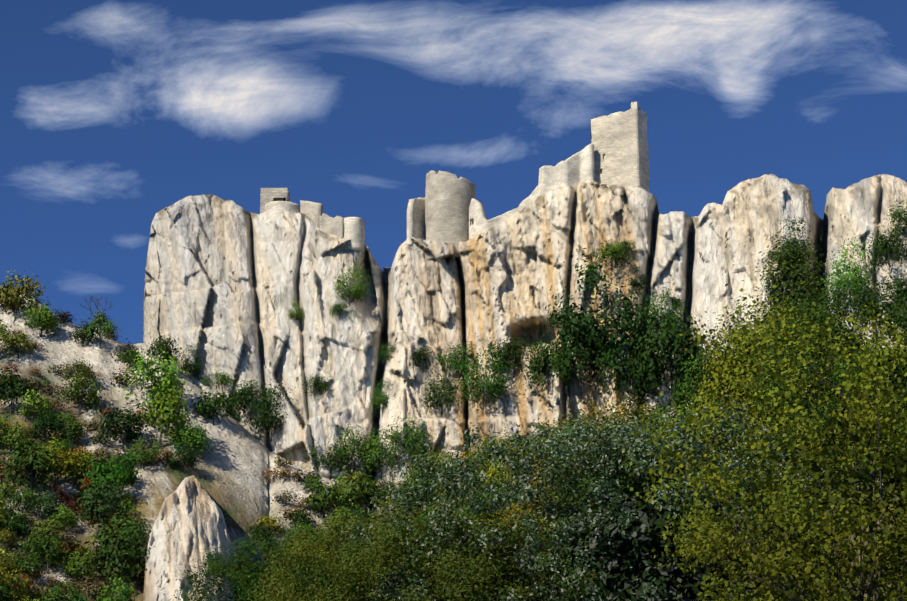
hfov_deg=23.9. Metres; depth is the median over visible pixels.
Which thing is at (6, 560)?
bush
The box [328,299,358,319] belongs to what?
cliff tree
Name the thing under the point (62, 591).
slope scrub
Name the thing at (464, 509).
spur tree
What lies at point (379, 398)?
shrub
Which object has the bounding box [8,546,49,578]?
bush
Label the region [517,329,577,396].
bush
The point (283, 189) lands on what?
castle square tower vault
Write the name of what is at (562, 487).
spur tree
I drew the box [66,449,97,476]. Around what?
bush
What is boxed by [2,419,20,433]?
slope scrub
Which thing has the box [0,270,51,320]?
bush
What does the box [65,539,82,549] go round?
slope scrub
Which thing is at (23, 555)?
slope scrub
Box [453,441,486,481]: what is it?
spur tree
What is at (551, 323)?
cliff tree
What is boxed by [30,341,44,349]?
slope scrub
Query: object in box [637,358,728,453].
spur tree
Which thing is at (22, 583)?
bush
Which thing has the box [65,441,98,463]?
slope scrub
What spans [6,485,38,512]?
bush
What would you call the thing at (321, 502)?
bush
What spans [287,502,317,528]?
bush
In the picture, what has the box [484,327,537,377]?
bush
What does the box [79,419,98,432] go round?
slope scrub
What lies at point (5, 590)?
bush
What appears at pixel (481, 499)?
shrub
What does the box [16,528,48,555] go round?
bush
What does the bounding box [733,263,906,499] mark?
tree
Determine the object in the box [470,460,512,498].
spur tree
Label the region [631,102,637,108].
castle keep turret
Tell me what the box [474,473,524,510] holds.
spur tree
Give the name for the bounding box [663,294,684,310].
cliff tree
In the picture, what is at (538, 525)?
spur tree
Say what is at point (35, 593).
slope scrub
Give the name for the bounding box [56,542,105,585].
bush
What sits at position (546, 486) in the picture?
spur tree
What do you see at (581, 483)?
spur tree
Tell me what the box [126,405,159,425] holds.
slope scrub
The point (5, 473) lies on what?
slope scrub
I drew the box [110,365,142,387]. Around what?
slope scrub
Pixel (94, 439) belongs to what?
slope scrub
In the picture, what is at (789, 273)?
cliff tree
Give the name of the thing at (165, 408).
bush
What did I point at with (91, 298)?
bare tree
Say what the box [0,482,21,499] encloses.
slope scrub
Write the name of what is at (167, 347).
bush
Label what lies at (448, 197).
castle round tower
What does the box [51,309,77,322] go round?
slope scrub
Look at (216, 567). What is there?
tree
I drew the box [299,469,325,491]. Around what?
bush
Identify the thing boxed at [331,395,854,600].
holm oak
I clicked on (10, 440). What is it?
bush
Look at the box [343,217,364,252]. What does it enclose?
castle end bastion
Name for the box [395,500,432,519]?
spur tree
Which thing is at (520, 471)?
spur tree
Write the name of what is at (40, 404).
bush
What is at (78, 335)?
bush
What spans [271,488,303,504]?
slope scrub
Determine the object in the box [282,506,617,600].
tree
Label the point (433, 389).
shrub
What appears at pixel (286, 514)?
slope scrub
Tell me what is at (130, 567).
bush
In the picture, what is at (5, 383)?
bush
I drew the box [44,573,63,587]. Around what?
slope scrub
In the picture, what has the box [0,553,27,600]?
bush
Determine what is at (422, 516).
spur tree
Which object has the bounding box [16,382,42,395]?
slope scrub
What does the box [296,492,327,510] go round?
slope scrub
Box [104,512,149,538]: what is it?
bush
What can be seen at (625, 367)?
cliff tree
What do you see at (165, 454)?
slope scrub
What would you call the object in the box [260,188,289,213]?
castle square tower
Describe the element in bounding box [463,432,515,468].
spur tree
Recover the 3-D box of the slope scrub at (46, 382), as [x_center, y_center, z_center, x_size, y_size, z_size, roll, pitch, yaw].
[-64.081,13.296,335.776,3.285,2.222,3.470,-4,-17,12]
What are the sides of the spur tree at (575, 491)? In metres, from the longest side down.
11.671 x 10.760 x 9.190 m
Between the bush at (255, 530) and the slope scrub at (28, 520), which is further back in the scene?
the bush at (255, 530)
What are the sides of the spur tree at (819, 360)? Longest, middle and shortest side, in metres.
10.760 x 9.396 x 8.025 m
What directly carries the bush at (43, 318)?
on the hillside ground
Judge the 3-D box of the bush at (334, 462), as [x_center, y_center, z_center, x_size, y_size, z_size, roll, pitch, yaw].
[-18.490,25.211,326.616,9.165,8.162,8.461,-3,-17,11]
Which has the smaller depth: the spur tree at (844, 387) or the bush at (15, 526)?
the spur tree at (844, 387)
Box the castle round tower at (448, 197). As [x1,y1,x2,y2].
[425,170,475,259]
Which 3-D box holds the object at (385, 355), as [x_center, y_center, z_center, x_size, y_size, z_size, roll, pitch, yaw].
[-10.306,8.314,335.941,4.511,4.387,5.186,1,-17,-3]
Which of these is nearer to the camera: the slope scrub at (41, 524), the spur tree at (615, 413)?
the spur tree at (615, 413)
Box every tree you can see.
[7,593,55,600]
[77,295,115,327]
[163,522,377,600]
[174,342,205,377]
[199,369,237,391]
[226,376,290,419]
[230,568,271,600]
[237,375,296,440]
[239,501,500,600]
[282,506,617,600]
[286,299,303,322]
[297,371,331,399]
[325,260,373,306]
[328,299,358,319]
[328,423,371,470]
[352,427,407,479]
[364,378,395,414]
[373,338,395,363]
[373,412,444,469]
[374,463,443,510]
[377,494,395,513]
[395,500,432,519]
[401,456,436,485]
[404,507,436,549]
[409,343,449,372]
[417,493,446,519]
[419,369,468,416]
[426,445,463,482]
[426,496,485,548]
[429,487,476,520]
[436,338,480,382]
[448,337,516,410]
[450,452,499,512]
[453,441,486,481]
[453,498,479,517]
[458,479,560,535]
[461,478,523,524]
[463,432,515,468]
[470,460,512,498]
[471,425,533,470]
[473,466,514,506]
[473,505,512,531]
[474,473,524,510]
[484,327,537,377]
[489,459,569,518]
[494,424,570,490]
[497,495,587,567]
[507,473,559,518]
[510,415,586,450]
[510,490,586,537]
[514,451,582,504]
[517,440,763,573]
[522,456,633,530]
[523,461,575,502]
[531,465,627,526]
[538,248,661,365]
[540,307,616,394]
[540,412,600,442]
[543,307,564,330]
[546,401,662,477]
[553,428,620,491]
[572,386,679,442]
[578,394,764,524]
[580,292,676,410]
[588,409,662,444]
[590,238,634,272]
[611,292,708,410]
[614,238,640,253]
[619,440,776,544]
[622,283,906,600]
[624,264,650,291]
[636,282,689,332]
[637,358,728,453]
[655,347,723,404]
[661,279,901,536]
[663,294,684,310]
[684,306,880,511]
[702,321,760,390]
[707,317,873,489]
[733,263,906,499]
[743,285,814,340]
[746,226,830,321]
[756,339,846,373]
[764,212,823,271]
[799,286,824,309]
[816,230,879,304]
[819,346,887,501]
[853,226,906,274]
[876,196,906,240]
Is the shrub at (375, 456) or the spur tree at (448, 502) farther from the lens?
the shrub at (375, 456)
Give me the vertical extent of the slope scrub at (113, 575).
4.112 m
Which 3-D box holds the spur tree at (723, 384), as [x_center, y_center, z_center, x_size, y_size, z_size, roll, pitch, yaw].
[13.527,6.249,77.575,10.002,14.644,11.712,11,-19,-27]
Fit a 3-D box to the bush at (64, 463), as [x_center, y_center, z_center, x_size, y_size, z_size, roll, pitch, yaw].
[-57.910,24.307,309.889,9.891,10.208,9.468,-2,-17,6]
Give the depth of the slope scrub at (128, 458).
314.82 m
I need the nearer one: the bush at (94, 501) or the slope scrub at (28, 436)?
the bush at (94, 501)
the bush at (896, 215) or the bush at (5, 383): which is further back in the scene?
the bush at (5, 383)
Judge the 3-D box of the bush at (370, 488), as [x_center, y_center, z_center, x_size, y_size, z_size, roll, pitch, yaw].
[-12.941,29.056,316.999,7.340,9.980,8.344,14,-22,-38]
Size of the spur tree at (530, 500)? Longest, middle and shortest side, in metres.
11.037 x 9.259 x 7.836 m
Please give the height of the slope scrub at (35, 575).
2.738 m
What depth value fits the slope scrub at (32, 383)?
333.72 m
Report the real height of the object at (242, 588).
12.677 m
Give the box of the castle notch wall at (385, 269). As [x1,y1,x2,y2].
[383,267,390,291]
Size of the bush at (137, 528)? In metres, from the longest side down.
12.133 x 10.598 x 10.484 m
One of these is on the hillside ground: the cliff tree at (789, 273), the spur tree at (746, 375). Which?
the spur tree at (746, 375)
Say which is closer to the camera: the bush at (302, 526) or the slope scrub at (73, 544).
the slope scrub at (73, 544)
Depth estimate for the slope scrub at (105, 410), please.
327.90 m
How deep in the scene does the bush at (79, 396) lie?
328.97 m
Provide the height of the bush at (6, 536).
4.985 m
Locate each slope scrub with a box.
[0,362,18,372]
[0,464,21,482]
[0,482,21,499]
[0,500,19,518]
[0,544,25,560]
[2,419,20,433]
[10,328,28,337]
[11,429,31,440]
[13,573,37,587]
[15,550,39,562]
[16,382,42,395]
[21,510,41,525]
[24,423,38,435]
[25,378,43,388]
[25,438,48,450]
[26,366,43,375]
[28,585,54,600]
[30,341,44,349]
[31,515,69,537]
[31,565,48,579]
[38,382,70,400]
[40,377,51,386]
[43,581,83,600]
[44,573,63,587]
[45,360,75,376]
[47,398,64,409]
[49,481,81,503]
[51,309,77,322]
[51,496,80,512]
[53,411,79,422]
[54,539,89,559]
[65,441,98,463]
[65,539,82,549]
[71,574,112,600]
[72,506,105,525]
[75,474,94,492]
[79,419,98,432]
[81,545,103,566]
[83,460,108,478]
[87,440,128,464]
[89,434,113,444]
[94,443,110,455]
[99,407,114,417]
[101,329,122,339]
[107,338,142,362]
[107,569,130,581]
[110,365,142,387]
[117,491,135,502]
[117,499,139,516]
[122,446,141,463]
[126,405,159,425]
[148,446,179,465]
[165,419,194,441]
[250,578,277,594]
[260,465,296,481]
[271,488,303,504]
[274,451,294,467]
[276,503,312,520]
[289,463,321,482]
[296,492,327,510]
[331,471,365,486]
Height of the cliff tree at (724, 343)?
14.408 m
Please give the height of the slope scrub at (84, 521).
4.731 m
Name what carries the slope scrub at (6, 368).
on the hillside ground
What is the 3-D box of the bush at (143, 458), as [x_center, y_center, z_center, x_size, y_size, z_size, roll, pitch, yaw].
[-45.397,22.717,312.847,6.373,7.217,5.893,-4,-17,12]
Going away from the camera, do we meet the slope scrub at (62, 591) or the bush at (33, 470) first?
the slope scrub at (62, 591)
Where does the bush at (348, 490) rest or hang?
on the hillside ground
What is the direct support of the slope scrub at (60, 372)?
on the hillside ground
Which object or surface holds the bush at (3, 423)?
on the hillside ground
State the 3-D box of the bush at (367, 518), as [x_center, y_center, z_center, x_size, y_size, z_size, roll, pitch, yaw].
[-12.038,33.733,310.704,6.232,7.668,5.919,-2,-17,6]
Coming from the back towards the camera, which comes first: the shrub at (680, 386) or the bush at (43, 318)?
the bush at (43, 318)
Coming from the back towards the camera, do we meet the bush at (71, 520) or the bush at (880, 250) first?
the bush at (880, 250)
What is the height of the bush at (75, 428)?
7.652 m
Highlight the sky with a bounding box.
[0,0,906,344]
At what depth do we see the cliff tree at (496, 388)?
323.34 m
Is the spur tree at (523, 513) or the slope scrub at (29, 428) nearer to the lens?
the spur tree at (523, 513)
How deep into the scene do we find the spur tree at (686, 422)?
86.79 m
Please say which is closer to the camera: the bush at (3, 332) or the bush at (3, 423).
the bush at (3, 423)
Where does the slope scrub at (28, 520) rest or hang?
on the hillside ground
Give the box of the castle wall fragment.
[407,197,425,244]
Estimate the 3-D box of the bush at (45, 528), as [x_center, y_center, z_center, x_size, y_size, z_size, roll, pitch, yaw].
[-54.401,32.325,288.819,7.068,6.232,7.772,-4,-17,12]
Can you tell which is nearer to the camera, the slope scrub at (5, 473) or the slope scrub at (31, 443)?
the slope scrub at (5, 473)
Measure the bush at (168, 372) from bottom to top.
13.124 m
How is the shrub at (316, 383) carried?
on the cliff ridge
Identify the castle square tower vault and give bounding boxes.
[262,188,287,190]
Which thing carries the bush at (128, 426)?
on the hillside ground
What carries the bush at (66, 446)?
on the hillside ground
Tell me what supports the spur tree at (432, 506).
on the hillside ground
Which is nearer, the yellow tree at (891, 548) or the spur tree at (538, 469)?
the yellow tree at (891, 548)
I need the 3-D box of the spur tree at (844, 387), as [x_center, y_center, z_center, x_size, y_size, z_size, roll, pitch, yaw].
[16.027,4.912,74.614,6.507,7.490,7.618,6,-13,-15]
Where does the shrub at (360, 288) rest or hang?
on the cliff ridge
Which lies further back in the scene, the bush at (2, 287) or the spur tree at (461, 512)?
the bush at (2, 287)
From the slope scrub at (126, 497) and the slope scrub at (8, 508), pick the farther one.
the slope scrub at (126, 497)
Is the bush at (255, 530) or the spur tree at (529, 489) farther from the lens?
the bush at (255, 530)
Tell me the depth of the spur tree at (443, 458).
277.36 m
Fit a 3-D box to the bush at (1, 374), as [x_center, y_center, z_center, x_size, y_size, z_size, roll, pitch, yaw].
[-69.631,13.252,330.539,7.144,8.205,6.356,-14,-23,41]
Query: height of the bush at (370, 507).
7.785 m
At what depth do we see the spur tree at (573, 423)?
204.91 m
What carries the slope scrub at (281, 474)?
on the hillside ground
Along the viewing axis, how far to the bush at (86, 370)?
335.31 m
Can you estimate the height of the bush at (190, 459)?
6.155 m
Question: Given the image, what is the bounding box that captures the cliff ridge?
[143,174,906,489]
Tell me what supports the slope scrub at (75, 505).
on the hillside ground
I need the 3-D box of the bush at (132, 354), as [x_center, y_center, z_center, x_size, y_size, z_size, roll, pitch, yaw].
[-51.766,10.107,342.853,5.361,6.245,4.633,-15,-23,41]
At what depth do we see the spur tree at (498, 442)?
236.20 m
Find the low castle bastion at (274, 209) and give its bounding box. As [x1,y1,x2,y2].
[265,201,299,224]
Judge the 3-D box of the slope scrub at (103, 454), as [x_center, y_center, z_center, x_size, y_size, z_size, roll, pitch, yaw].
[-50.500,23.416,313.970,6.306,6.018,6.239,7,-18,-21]
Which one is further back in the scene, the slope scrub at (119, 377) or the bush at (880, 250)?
the slope scrub at (119, 377)
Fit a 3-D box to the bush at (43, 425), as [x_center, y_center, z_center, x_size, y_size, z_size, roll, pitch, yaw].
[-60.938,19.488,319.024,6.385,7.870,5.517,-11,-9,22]
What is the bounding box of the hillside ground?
[0,285,903,600]
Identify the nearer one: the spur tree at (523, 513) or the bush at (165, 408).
the spur tree at (523, 513)
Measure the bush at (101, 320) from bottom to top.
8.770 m
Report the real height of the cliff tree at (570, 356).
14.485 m
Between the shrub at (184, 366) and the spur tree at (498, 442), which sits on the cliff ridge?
the shrub at (184, 366)
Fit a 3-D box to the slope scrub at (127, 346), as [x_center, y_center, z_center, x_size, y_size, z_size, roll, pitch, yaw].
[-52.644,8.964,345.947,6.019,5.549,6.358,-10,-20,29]
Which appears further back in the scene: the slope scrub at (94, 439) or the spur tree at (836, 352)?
the slope scrub at (94, 439)
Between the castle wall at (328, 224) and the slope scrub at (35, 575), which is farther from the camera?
the castle wall at (328, 224)
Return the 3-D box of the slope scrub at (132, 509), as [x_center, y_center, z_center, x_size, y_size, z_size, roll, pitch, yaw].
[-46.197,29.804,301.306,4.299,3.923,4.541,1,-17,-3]
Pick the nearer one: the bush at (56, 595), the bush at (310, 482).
the bush at (56, 595)
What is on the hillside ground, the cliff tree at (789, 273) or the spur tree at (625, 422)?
the spur tree at (625, 422)
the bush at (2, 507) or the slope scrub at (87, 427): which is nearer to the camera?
the bush at (2, 507)
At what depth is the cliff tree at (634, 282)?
323.39 m
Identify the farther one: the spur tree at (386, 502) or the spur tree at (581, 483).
the spur tree at (386, 502)
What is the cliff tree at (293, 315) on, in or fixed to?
on the cliff ridge
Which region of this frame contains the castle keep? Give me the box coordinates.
[590,107,648,191]
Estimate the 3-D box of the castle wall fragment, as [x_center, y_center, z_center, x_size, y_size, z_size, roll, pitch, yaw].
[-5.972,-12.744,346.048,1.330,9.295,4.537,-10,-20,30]
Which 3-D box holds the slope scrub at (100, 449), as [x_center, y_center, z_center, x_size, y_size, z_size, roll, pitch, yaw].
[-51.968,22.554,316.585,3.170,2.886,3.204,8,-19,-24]
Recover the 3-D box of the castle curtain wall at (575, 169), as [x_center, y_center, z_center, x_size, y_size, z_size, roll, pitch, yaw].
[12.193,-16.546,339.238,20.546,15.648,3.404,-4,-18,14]
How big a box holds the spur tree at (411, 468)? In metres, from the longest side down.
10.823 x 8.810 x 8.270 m
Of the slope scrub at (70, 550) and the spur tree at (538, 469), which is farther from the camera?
the slope scrub at (70, 550)
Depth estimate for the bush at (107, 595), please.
269.80 m
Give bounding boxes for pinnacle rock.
[143,475,238,600]
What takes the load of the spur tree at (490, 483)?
on the hillside ground
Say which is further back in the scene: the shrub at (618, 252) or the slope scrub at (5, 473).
the shrub at (618, 252)
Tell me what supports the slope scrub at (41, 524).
on the hillside ground
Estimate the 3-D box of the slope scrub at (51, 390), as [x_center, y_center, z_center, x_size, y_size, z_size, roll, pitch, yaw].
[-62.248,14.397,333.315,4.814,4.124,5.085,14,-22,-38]
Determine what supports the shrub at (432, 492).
on the hillside ground
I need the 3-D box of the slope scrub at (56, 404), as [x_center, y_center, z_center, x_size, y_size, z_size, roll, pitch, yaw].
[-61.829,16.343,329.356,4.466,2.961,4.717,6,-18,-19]
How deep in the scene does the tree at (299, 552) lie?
60.81 m
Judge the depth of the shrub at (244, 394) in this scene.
336.88 m
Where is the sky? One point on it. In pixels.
(114, 113)
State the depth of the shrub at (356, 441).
326.32 m
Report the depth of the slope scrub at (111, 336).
352.30 m
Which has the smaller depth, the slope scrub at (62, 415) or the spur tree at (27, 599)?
the spur tree at (27, 599)
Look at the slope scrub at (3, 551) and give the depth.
280.74 m
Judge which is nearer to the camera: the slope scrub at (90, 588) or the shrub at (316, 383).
the slope scrub at (90, 588)
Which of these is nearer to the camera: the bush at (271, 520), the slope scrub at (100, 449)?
the bush at (271, 520)
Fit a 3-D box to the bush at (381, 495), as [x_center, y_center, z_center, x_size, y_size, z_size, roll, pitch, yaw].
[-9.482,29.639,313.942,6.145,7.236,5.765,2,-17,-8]
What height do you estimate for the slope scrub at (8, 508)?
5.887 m
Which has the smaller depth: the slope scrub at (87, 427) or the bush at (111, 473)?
the bush at (111, 473)
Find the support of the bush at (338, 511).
on the hillside ground
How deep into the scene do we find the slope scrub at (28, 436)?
315.87 m
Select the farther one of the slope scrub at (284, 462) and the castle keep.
the castle keep
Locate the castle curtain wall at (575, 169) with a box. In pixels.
[469,143,594,239]
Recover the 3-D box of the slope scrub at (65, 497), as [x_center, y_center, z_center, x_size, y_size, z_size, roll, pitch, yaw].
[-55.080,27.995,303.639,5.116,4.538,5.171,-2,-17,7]
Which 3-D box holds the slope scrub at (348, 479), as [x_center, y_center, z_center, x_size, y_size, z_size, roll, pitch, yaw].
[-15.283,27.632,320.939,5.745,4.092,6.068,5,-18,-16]
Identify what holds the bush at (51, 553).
on the hillside ground
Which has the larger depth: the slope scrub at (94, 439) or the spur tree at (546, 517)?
the slope scrub at (94, 439)
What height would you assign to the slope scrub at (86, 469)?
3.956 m
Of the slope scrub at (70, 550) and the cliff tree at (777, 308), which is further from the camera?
the cliff tree at (777, 308)
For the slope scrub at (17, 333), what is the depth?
346.95 m
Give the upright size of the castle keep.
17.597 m
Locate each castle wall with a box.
[300,200,322,227]
[310,213,343,238]
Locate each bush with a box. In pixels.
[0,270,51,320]
[0,281,14,311]
[0,319,23,358]
[0,365,13,399]
[0,366,45,414]
[0,412,9,440]
[0,416,37,454]
[0,432,62,494]
[0,494,20,532]
[0,526,21,552]
[0,551,19,575]
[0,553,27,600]
[0,555,25,600]
[1,326,40,358]
[1,508,33,541]
[2,567,35,600]
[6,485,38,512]
[7,382,55,420]
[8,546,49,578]
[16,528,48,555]
[17,297,64,336]
[20,516,74,545]
[20,528,68,573]
[24,433,82,485]
[27,488,64,519]
[30,406,66,445]
[35,579,87,600]
[47,436,77,455]
[48,408,93,445]
[48,501,81,529]
[51,371,109,414]
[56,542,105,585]
[62,352,100,393]
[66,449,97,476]
[68,477,145,537]
[68,586,98,600]
[69,321,97,346]
[78,450,141,497]
[80,307,123,348]
[80,508,150,563]
[80,520,150,595]
[81,400,149,450]
[91,569,139,600]
[104,450,144,490]
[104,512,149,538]
[113,345,193,405]
[115,343,149,371]
[127,433,165,469]
[134,371,199,446]
[144,332,186,366]
[160,438,202,471]
[167,415,218,459]
[190,387,248,425]
[246,508,285,541]
[247,518,277,546]
[283,520,314,537]
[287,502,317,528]
[290,525,340,571]
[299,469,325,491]
[301,440,354,477]
[303,471,358,522]
[320,503,361,537]
[324,467,372,509]
[341,502,367,524]
[343,466,385,511]
[346,432,385,484]
[352,506,373,529]
[367,480,384,508]
[368,478,394,510]
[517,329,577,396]
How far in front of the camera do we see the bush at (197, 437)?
318.93 m
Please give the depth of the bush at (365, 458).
326.96 m
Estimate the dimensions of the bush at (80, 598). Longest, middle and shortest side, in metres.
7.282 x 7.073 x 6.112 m
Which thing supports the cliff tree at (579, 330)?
on the cliff ridge
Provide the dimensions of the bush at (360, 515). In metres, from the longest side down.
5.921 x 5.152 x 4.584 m
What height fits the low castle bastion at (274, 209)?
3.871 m
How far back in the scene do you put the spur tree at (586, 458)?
131.16 m
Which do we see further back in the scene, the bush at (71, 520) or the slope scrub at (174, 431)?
the slope scrub at (174, 431)
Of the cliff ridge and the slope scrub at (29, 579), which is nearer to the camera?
the slope scrub at (29, 579)
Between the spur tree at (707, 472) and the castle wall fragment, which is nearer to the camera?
the spur tree at (707, 472)
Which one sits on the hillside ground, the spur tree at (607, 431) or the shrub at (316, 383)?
the spur tree at (607, 431)
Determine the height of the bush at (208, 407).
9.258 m
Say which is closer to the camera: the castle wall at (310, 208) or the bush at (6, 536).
the bush at (6, 536)
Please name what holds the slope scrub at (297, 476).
on the hillside ground
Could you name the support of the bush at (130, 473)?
on the hillside ground
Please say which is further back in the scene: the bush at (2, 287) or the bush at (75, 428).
the bush at (2, 287)
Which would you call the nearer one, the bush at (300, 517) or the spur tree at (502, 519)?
the spur tree at (502, 519)
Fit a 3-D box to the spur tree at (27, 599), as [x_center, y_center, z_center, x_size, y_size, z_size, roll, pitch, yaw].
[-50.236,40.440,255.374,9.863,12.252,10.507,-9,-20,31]
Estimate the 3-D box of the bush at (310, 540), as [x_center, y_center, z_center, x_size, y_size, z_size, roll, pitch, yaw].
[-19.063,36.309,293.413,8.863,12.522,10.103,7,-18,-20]
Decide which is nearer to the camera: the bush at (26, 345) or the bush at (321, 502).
the bush at (321, 502)
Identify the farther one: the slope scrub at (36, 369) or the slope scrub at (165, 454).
the slope scrub at (36, 369)
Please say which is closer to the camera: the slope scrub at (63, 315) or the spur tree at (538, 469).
the spur tree at (538, 469)
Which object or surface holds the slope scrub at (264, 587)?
on the hillside ground
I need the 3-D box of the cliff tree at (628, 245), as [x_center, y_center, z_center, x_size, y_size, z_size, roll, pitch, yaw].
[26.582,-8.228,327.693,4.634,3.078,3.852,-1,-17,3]
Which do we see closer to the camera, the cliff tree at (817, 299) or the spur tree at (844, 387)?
the spur tree at (844, 387)
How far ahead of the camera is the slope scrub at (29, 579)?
273.95 m
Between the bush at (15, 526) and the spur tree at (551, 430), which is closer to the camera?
the spur tree at (551, 430)
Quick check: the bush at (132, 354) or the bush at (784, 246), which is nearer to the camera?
the bush at (784, 246)
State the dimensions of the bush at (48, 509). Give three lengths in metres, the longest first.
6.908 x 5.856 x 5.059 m
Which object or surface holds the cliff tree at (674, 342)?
on the cliff ridge
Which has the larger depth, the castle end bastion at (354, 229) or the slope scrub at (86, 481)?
the castle end bastion at (354, 229)

